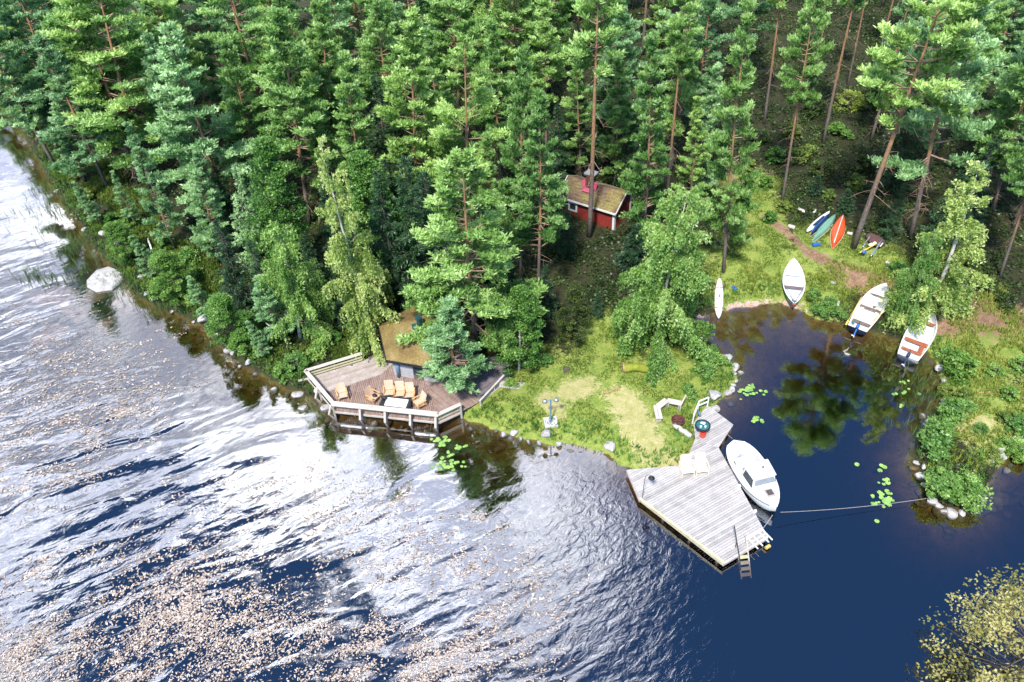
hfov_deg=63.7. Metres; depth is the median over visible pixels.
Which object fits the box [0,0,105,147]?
pine tree
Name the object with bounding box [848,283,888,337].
motor skiff
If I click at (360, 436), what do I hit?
sunken stone
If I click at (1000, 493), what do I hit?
sunken stone
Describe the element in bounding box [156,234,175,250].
shrub
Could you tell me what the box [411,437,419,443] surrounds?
sunken stone
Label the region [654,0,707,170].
pine tree
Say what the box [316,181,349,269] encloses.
spruce tree
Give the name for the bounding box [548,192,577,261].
spruce tree
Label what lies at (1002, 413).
shrub
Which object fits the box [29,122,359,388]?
bank grass
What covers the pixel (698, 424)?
round table
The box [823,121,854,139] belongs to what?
shrub
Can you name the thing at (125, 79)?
pine tree
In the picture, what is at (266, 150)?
leafy tree
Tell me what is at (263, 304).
pine tree
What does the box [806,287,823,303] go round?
shrub
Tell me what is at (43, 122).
pine tree
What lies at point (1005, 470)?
boulder
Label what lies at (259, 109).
pine tree
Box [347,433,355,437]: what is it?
sunken stone
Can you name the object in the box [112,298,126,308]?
sunken boulder
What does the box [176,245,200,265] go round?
shrub
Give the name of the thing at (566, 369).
tree stump
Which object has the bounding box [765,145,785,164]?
shrub
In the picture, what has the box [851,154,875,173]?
shrub
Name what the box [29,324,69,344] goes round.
sunken boulder
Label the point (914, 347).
motor skiff
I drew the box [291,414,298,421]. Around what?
sunken stone
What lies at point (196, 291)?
pine tree
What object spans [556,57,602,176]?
pine tree
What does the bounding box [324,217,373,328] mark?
spruce tree
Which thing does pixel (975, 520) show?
sunken stone
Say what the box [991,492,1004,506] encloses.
sunken stone
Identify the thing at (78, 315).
sunken boulder
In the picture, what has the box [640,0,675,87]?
pine tree
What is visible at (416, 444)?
sunken stone
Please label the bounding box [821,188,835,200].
shrub
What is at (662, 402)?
bench
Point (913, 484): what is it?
sunken stone
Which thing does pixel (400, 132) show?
spruce tree
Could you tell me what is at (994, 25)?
pine tree
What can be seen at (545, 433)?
boulder
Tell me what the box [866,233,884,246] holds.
tarpaulin
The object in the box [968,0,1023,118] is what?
pine tree
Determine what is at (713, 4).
pine tree
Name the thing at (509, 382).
shrub
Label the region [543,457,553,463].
sunken stone
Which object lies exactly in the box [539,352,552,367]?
shrub
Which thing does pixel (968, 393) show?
shrub
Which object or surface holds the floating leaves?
on the water
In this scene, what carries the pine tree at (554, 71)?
on the ground at (830, 590)
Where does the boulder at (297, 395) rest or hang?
on the ground at (830, 590)
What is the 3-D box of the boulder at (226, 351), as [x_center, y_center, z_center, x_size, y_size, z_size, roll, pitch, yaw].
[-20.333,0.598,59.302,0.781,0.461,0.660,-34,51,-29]
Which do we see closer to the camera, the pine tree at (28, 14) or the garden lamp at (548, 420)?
the garden lamp at (548, 420)
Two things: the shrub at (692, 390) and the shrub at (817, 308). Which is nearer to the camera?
the shrub at (692, 390)
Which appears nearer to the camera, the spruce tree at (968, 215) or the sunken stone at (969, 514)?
the sunken stone at (969, 514)
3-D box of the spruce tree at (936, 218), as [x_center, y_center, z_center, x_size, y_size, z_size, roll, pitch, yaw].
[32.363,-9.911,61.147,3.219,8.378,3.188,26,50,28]
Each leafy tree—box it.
[102,220,141,264]
[146,248,201,305]
[203,292,257,349]
[243,133,318,280]
[342,149,405,266]
[493,284,545,375]
[554,284,591,344]
[916,563,1023,681]
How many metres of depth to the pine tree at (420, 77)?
60.12 m
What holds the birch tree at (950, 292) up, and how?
on the ground at (830, 590)
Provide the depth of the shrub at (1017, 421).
50.33 m
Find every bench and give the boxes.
[653,405,662,421]
[656,398,668,408]
[667,398,681,408]
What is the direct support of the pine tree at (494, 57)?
on the ground at (830, 590)
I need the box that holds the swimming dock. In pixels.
[626,405,767,587]
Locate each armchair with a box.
[335,382,348,401]
[364,385,380,404]
[383,380,393,395]
[393,381,404,396]
[403,382,415,399]
[412,390,427,409]
[678,454,695,477]
[692,453,709,476]
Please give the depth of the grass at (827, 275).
57.07 m
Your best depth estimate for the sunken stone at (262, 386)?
57.07 m
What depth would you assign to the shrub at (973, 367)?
54.29 m
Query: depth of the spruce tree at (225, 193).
64.90 m
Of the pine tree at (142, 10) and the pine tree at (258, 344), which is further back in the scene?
the pine tree at (142, 10)
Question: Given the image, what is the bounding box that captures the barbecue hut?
[378,305,477,382]
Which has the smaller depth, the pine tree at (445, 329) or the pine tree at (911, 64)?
the pine tree at (445, 329)
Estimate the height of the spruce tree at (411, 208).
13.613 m
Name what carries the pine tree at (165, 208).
on the ground at (830, 590)
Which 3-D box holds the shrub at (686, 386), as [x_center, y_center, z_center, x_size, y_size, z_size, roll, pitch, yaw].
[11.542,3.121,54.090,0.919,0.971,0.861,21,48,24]
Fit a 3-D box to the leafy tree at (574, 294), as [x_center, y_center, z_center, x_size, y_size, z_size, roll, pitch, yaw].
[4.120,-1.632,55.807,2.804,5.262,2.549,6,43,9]
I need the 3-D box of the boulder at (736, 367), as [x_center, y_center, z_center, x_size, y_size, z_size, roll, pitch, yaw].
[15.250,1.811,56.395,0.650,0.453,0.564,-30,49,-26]
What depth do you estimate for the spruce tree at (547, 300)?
57.91 m
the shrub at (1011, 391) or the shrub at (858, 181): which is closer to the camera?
the shrub at (1011, 391)
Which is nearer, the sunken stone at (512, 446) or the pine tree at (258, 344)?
the sunken stone at (512, 446)
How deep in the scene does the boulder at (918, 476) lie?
49.10 m
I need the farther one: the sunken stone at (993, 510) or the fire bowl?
the fire bowl
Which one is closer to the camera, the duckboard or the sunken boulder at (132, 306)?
the duckboard
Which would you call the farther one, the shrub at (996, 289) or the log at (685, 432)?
the shrub at (996, 289)
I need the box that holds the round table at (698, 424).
[695,419,710,435]
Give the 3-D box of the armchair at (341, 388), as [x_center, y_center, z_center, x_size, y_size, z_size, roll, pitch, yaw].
[-11.242,3.377,54.428,0.730,1.006,0.818,-14,44,-12]
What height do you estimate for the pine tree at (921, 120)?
23.081 m
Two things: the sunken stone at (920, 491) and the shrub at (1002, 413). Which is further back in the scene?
the shrub at (1002, 413)
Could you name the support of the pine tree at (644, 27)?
on the ground at (830, 590)
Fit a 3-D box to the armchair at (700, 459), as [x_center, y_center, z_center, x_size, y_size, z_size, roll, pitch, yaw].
[11.266,7.366,49.130,0.818,1.127,0.917,-6,43,-4]
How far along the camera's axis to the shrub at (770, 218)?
66.94 m
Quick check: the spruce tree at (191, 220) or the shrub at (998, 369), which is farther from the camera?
the spruce tree at (191, 220)
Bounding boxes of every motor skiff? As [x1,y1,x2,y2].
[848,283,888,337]
[897,312,936,365]
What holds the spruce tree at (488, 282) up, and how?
on the ground at (830, 590)
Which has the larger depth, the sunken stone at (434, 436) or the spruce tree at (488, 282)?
the spruce tree at (488, 282)
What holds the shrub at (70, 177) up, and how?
on the ground at (830, 590)
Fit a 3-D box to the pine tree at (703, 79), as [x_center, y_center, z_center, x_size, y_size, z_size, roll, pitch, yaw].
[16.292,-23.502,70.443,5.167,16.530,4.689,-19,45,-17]
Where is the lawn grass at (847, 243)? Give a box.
[471,175,1022,440]
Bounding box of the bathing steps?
[747,528,772,549]
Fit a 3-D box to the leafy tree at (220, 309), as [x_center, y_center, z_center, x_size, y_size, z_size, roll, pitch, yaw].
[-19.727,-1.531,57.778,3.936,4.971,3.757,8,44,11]
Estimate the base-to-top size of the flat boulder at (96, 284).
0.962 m
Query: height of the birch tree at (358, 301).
16.957 m
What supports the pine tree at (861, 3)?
on the ground at (830, 590)
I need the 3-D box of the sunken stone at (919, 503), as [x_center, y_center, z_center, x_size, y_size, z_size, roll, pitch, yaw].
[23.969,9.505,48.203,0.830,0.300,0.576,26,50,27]
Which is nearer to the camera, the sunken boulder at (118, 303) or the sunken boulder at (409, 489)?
the sunken boulder at (409, 489)
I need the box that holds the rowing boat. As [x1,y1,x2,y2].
[783,258,804,306]
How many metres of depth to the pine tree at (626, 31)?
77.44 m
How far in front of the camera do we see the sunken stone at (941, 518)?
47.22 m
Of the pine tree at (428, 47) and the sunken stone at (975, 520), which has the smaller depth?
the sunken stone at (975, 520)
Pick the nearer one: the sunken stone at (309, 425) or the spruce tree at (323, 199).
the sunken stone at (309, 425)
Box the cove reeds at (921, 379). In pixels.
[886,355,957,451]
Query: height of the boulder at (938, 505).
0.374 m
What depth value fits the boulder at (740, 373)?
55.99 m
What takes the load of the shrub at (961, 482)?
on the ground at (830, 590)
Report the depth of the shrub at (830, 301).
59.54 m
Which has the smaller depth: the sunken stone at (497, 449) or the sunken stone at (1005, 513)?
the sunken stone at (1005, 513)
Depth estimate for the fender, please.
64.69 m
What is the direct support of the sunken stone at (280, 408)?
on the ground at (830, 590)
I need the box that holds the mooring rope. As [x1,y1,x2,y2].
[793,498,927,511]
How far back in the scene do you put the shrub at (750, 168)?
72.38 m
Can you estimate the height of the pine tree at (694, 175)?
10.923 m
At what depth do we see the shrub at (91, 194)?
73.37 m
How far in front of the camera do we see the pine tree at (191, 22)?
86.57 m
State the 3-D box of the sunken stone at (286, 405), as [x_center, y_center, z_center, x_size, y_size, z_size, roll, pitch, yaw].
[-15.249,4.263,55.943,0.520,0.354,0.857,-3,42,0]
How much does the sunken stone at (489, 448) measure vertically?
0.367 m
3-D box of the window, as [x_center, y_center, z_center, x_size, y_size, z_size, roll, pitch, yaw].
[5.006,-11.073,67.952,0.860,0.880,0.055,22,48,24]
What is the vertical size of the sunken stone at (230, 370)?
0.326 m
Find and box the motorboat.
[726,439,779,510]
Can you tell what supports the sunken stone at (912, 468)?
on the ground at (830, 590)
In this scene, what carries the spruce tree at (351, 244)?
on the ground at (830, 590)
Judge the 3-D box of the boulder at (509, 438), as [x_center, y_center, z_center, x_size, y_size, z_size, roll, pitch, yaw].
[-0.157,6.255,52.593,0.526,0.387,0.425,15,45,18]
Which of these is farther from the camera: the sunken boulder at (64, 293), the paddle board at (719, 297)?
the sunken boulder at (64, 293)
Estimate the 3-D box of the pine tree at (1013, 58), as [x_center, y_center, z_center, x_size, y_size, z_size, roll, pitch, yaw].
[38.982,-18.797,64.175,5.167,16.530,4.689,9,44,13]
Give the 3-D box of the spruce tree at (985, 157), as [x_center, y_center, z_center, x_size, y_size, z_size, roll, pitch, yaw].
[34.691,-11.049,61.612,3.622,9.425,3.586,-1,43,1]
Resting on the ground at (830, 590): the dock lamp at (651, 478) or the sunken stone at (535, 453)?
the sunken stone at (535, 453)
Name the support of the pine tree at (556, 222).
on the ground at (830, 590)
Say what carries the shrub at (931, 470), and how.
on the ground at (830, 590)
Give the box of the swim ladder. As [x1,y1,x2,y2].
[734,525,751,578]
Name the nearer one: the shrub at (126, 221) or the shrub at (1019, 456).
the shrub at (1019, 456)
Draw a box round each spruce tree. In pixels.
[178,158,214,230]
[209,153,256,247]
[213,217,258,314]
[229,162,264,272]
[245,158,282,249]
[247,241,279,329]
[300,231,331,299]
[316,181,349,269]
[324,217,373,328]
[345,228,374,295]
[358,196,382,266]
[365,170,416,321]
[366,72,399,195]
[378,207,402,282]
[381,157,407,236]
[386,112,431,223]
[386,154,435,307]
[398,155,424,235]
[406,169,463,307]
[413,171,448,251]
[472,208,501,287]
[502,270,516,322]
[536,263,557,323]
[542,102,573,187]
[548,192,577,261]
[559,75,590,175]
[582,62,625,168]
[589,286,605,321]
[612,223,648,274]
[613,102,649,196]
[806,174,823,199]
[836,188,857,216]
[864,78,922,195]
[878,184,907,242]
[912,158,970,248]
[937,204,971,268]
[939,135,1001,244]
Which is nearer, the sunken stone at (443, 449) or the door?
the sunken stone at (443, 449)
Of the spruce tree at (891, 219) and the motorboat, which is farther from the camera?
the spruce tree at (891, 219)
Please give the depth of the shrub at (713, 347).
56.25 m
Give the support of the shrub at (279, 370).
on the ground at (830, 590)
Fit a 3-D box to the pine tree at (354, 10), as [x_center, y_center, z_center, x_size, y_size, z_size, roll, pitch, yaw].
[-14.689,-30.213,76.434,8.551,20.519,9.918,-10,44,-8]
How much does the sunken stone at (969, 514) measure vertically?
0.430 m
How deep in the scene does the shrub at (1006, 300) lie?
58.31 m
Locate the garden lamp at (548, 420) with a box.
[542,397,558,428]
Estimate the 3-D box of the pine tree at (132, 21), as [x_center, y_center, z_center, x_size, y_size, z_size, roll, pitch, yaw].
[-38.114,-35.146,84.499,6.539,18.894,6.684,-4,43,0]
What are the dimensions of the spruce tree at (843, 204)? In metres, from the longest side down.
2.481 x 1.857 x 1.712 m
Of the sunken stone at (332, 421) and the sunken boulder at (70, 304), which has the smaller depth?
the sunken stone at (332, 421)
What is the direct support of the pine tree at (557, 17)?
on the ground at (830, 590)
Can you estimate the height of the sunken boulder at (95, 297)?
0.566 m
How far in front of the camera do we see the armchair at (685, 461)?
49.12 m
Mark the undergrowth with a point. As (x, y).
(588, 292)
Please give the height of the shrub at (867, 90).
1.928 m
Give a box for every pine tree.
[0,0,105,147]
[0,2,52,116]
[0,24,55,162]
[2,13,36,86]
[13,0,73,32]
[15,51,55,147]
[28,33,115,187]
[34,0,124,157]
[37,0,160,184]
[40,4,141,112]
[48,87,96,181]
[54,0,174,188]
[71,181,102,223]
[110,170,140,224]
[121,121,184,249]
[126,0,162,33]
[128,236,155,277]
[129,0,212,138]
[132,0,208,81]
[137,0,192,131]
[137,31,192,181]
[143,20,259,223]
[173,0,186,18]
[183,0,254,57]
[184,150,232,261]
[186,275,211,315]
[187,0,239,100]
[194,0,301,132]
[216,0,265,73]
[216,37,281,162]
[223,49,271,179]
[244,320,272,357]
[251,4,344,225]
[251,274,301,340]
[255,0,296,91]
[272,0,309,33]
[272,0,312,111]
[295,0,365,178]
[298,27,345,186]
[308,0,394,110]
[309,0,380,114]
[330,0,356,54]
[332,49,393,211]
[351,0,417,134]
[355,0,408,133]
[372,5,452,191]
[384,0,450,100]
[386,0,423,34]
[393,0,424,64]
[394,143,548,360]
[412,31,511,244]
[415,27,461,157]
[417,294,495,395]
[421,0,493,146]
[450,0,486,40]
[454,0,540,71]
[471,17,523,192]
[475,131,505,233]
[476,0,548,111]
[492,44,545,281]
[505,87,569,285]
[518,0,583,90]
[525,0,570,168]
[553,0,596,34]
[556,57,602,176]
[561,0,627,237]
[582,0,647,166]
[593,0,642,69]
[595,53,635,186]
[617,29,672,243]
[640,0,652,54]
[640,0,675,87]
[653,7,723,121]
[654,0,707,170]
[656,0,700,197]
[670,95,711,213]
[674,0,729,144]
[680,2,726,47]
[685,61,725,197]
[699,0,762,272]
[719,0,778,75]
[762,0,789,123]
[775,0,834,201]
[812,0,832,90]
[821,0,868,143]
[847,0,865,86]
[850,0,993,249]
[857,0,926,142]
[867,2,1009,239]
[881,0,893,46]
[893,0,948,110]
[919,0,997,180]
[926,0,1014,147]
[946,2,1019,49]
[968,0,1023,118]
[970,31,1023,184]
[974,41,1023,212]
[998,136,1023,277]
[1007,174,1023,227]
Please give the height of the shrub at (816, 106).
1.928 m
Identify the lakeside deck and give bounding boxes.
[304,352,509,432]
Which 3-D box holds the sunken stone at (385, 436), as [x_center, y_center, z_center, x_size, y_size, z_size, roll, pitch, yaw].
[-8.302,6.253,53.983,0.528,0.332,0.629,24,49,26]
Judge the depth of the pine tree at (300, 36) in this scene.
68.78 m
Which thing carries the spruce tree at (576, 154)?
on the ground at (830, 590)
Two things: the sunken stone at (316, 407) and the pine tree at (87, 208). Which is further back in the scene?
the pine tree at (87, 208)
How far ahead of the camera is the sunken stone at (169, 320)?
62.62 m
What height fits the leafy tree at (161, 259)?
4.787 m
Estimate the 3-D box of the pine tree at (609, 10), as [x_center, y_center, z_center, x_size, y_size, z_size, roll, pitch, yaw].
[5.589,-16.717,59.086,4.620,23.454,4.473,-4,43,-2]
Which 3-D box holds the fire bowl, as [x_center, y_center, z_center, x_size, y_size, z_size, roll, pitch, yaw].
[10.520,5.104,52.322,0.880,0.385,0.880,-3,42,0]
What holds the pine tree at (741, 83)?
on the ground at (830, 590)
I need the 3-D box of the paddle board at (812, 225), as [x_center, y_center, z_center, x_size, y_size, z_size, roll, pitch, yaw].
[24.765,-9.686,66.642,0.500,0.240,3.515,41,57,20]
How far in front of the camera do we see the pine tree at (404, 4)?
93.61 m
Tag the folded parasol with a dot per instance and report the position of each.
(397, 367)
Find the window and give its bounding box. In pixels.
[568,201,577,212]
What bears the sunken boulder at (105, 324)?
in the water
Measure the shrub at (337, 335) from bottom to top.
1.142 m
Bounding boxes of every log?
[622,363,648,372]
[672,423,692,437]
[788,224,795,229]
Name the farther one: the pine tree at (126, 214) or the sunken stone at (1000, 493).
the pine tree at (126, 214)
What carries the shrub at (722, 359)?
on the ground at (830, 590)
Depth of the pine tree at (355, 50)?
84.79 m
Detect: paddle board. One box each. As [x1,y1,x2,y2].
[715,278,723,318]
[806,211,829,231]
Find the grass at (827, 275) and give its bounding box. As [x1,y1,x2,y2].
[744,254,1023,479]
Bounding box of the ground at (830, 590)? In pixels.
[0,0,1023,681]
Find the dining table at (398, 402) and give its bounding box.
[379,395,411,415]
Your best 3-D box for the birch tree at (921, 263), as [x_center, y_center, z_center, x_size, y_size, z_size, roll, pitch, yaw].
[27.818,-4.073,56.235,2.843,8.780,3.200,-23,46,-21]
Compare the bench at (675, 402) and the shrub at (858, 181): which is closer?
the bench at (675, 402)
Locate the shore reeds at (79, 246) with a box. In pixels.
[0,109,222,346]
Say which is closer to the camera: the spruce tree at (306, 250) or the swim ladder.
the swim ladder
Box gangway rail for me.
[692,397,708,423]
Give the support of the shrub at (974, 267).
on the ground at (830, 590)
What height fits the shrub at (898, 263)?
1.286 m
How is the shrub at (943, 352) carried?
on the ground at (830, 590)
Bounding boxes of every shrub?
[68,175,77,182]
[79,186,98,198]
[103,212,118,223]
[118,217,136,229]
[147,278,177,300]
[149,247,158,257]
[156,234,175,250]
[168,251,181,262]
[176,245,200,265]
[182,290,205,306]
[189,267,204,280]
[224,335,256,359]
[252,348,263,357]
[271,361,292,384]
[278,349,312,379]
[305,338,326,361]
[328,329,343,344]
[504,377,520,387]
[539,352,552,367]
[619,345,633,358]
[654,363,668,378]
[681,382,693,392]
[686,388,697,403]
[691,347,722,370]
[691,361,717,380]
[708,344,718,351]
[711,351,731,365]
[738,156,755,172]
[743,128,770,144]
[758,174,774,190]
[761,210,777,224]
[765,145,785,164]
[775,200,791,213]
[783,122,802,138]
[788,144,818,164]
[800,100,829,117]
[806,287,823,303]
[807,159,835,182]
[808,304,830,319]
[819,295,838,310]
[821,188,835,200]
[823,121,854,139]
[826,304,849,319]
[829,89,868,111]
[844,172,866,190]
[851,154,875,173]
[861,87,881,107]
[883,259,911,275]
[916,431,953,469]
[919,416,958,448]
[922,466,962,502]
[923,466,939,476]
[934,345,956,359]
[936,396,970,426]
[937,382,955,400]
[940,348,980,385]
[945,472,970,497]
[949,467,993,514]
[954,386,973,399]
[961,259,981,276]
[965,364,976,370]
[965,399,979,414]
[969,276,1000,292]
[971,421,990,436]
[980,442,1004,462]
[984,362,1006,380]
[993,411,1011,423]
[994,436,1019,454]
[995,291,1017,314]
[998,385,1019,401]
[1001,436,1023,463]
[1003,411,1023,431]
[1006,354,1023,376]
[1013,427,1023,438]
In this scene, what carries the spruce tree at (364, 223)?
on the ground at (830, 590)
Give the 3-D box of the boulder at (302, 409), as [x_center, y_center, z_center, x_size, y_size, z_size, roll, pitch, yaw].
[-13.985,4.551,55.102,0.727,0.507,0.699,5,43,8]
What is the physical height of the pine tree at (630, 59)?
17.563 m
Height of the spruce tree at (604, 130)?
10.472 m
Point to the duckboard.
(501, 385)
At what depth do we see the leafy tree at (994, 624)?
39.00 m
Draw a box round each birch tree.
[257,220,337,348]
[314,134,401,366]
[607,184,715,391]
[879,160,995,334]
[883,229,943,333]
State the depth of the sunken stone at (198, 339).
60.80 m
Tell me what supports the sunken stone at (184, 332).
on the ground at (830, 590)
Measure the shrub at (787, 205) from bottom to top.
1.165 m
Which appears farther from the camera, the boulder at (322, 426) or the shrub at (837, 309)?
the shrub at (837, 309)
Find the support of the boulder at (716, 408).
on the ground at (830, 590)
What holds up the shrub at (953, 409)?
on the ground at (830, 590)
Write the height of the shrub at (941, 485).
2.117 m
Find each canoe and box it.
[810,214,829,236]
[812,214,835,242]
[830,215,845,248]
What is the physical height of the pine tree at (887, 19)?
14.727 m
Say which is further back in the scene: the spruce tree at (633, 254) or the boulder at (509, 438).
the spruce tree at (633, 254)
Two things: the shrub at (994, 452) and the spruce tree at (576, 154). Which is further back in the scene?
the spruce tree at (576, 154)
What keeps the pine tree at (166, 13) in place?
on the ground at (830, 590)
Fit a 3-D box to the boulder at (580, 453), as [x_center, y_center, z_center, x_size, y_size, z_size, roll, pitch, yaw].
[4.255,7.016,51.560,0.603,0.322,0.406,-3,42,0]
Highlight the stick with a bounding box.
[604,386,620,393]
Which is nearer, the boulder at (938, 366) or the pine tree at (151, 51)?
the boulder at (938, 366)
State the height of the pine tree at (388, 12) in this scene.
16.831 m
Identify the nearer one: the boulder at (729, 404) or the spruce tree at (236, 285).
the boulder at (729, 404)
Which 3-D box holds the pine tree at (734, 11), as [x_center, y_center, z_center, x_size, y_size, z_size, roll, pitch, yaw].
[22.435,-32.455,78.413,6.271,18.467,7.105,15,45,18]
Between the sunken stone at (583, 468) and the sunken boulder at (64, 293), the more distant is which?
the sunken boulder at (64, 293)
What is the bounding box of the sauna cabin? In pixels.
[557,169,631,229]
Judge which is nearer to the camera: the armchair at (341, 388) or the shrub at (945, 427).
the shrub at (945, 427)
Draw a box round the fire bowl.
[671,414,684,425]
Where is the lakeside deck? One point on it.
(485, 381)
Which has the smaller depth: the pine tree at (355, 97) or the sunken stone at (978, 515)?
the sunken stone at (978, 515)
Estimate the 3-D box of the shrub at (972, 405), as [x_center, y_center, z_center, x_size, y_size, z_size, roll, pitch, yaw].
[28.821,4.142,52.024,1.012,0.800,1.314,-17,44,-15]
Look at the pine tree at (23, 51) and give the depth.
79.32 m
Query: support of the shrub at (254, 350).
on the ground at (830, 590)
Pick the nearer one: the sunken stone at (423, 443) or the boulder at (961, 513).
the boulder at (961, 513)
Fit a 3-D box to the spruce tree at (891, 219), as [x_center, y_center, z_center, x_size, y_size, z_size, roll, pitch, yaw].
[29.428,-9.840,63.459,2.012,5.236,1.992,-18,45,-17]
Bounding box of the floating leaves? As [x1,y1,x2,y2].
[0,288,606,681]
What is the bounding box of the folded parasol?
[395,364,400,377]
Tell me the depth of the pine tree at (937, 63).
54.00 m
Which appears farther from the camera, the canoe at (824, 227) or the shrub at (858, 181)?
the shrub at (858, 181)
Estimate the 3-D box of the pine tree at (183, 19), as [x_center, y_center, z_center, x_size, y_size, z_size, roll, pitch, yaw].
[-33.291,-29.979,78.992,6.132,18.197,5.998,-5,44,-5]
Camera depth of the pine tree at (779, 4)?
73.56 m
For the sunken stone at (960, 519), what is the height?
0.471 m
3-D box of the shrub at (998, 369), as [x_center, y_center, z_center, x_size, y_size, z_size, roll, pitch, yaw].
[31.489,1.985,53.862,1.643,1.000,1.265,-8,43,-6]
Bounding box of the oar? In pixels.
[845,297,861,324]
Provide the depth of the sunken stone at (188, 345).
61.11 m
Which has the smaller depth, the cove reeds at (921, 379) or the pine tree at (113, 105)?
the cove reeds at (921, 379)
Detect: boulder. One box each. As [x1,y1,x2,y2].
[29,286,77,305]
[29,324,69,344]
[59,300,76,313]
[66,307,91,322]
[79,291,108,302]
[86,267,123,297]
[96,316,119,331]
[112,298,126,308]
[124,304,138,314]
[197,314,207,321]
[223,347,231,353]
[269,386,277,394]
[291,391,303,398]
[297,405,307,413]
[319,424,325,429]
[320,404,328,412]
[370,421,377,426]
[398,484,418,502]
[466,426,473,431]
[499,432,508,438]
[505,436,513,441]
[510,429,518,435]
[536,440,541,446]
[541,429,550,436]
[565,449,574,455]
[575,451,584,456]
[604,441,615,451]
[618,471,629,481]
[708,390,721,399]
[711,405,719,412]
[723,354,732,359]
[724,390,731,395]
[726,401,733,406]
[733,363,739,371]
[737,371,743,376]
[913,472,925,481]
[919,413,926,419]
[927,497,937,504]
[933,502,943,508]
[934,364,943,371]
[940,509,946,515]
[946,507,957,519]
[957,509,965,517]
[1002,467,1010,474]
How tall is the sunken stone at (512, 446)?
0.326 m
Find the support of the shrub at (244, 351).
on the ground at (830, 590)
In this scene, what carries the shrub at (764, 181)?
on the ground at (830, 590)
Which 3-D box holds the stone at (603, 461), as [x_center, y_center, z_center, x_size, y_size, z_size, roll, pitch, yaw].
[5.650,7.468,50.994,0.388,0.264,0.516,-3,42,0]
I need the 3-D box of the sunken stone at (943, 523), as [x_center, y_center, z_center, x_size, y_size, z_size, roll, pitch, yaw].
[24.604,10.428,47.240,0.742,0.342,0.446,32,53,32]
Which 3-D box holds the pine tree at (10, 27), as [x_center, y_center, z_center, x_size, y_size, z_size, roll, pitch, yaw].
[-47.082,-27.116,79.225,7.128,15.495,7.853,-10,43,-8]
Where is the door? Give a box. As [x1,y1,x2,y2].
[412,367,423,380]
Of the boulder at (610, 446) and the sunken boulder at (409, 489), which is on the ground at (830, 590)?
the boulder at (610, 446)
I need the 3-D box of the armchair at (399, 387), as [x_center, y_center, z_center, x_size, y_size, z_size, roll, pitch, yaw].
[-7.408,3.258,54.369,0.730,1.006,0.818,-3,42,0]
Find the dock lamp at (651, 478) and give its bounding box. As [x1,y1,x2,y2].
[642,475,654,497]
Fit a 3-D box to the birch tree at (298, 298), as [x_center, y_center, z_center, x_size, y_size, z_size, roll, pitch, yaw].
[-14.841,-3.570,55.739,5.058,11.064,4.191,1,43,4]
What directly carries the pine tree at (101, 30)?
on the ground at (830, 590)
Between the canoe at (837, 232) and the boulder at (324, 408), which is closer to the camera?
the boulder at (324, 408)
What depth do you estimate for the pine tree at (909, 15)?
69.00 m
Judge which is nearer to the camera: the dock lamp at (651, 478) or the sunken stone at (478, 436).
the dock lamp at (651, 478)
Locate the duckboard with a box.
[499,381,524,388]
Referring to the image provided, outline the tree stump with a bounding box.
[563,366,569,371]
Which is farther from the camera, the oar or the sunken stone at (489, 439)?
the oar
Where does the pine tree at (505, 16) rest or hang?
on the ground at (830, 590)
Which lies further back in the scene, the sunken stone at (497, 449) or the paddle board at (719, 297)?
the paddle board at (719, 297)
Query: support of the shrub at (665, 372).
on the ground at (830, 590)
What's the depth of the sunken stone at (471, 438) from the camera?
52.95 m
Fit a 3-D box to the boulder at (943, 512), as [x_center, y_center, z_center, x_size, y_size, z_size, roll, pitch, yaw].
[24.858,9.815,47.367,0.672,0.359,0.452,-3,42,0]
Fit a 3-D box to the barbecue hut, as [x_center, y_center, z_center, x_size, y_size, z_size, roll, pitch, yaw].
[-5.828,-0.551,56.478,6.925,3.990,7.053,-3,42,0]
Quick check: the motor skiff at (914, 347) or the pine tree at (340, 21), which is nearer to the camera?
the motor skiff at (914, 347)
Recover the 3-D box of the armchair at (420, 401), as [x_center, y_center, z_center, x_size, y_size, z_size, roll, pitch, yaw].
[-5.969,3.856,53.646,0.818,1.006,0.730,-28,48,-25]
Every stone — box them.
[152,315,159,320]
[167,316,171,323]
[167,329,174,335]
[179,322,187,327]
[179,329,188,335]
[185,342,192,348]
[196,335,204,343]
[214,347,221,352]
[219,368,229,375]
[228,367,233,373]
[258,384,265,388]
[269,400,277,407]
[275,405,283,412]
[284,400,290,408]
[288,400,299,407]
[291,410,299,415]
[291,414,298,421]
[304,413,313,419]
[305,421,313,428]
[312,404,319,412]
[323,429,328,434]
[328,416,338,423]
[335,431,346,438]
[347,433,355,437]
[356,433,364,439]
[356,443,368,451]
[366,449,373,456]
[381,433,389,440]
[393,435,402,440]
[401,443,409,447]
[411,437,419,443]
[413,440,420,448]
[420,437,427,441]
[420,441,428,445]
[431,434,441,442]
[440,443,447,452]
[465,448,477,454]
[466,435,476,442]
[473,433,481,440]
[484,436,493,443]
[485,445,494,452]
[493,445,505,453]
[496,439,507,446]
[507,442,518,449]
[531,448,540,456]
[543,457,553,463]
[576,470,583,475]
[578,466,586,470]
[600,459,606,464]
[908,465,917,470]
[909,482,917,486]
[915,488,926,496]
[915,498,927,508]
[918,496,927,503]
[932,507,941,516]
[935,518,948,527]
[936,515,945,520]
[943,526,952,533]
[950,529,956,535]
[956,514,969,522]
[967,507,974,516]
[969,517,982,522]
[972,506,982,517]
[983,503,996,513]
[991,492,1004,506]
[994,489,1003,497]
[1000,508,1011,518]
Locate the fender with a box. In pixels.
[812,242,820,246]
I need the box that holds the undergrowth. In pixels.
[0,0,1023,505]
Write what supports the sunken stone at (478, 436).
on the ground at (830, 590)
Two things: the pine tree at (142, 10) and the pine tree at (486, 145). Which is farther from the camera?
the pine tree at (142, 10)
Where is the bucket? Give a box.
[700,431,705,437]

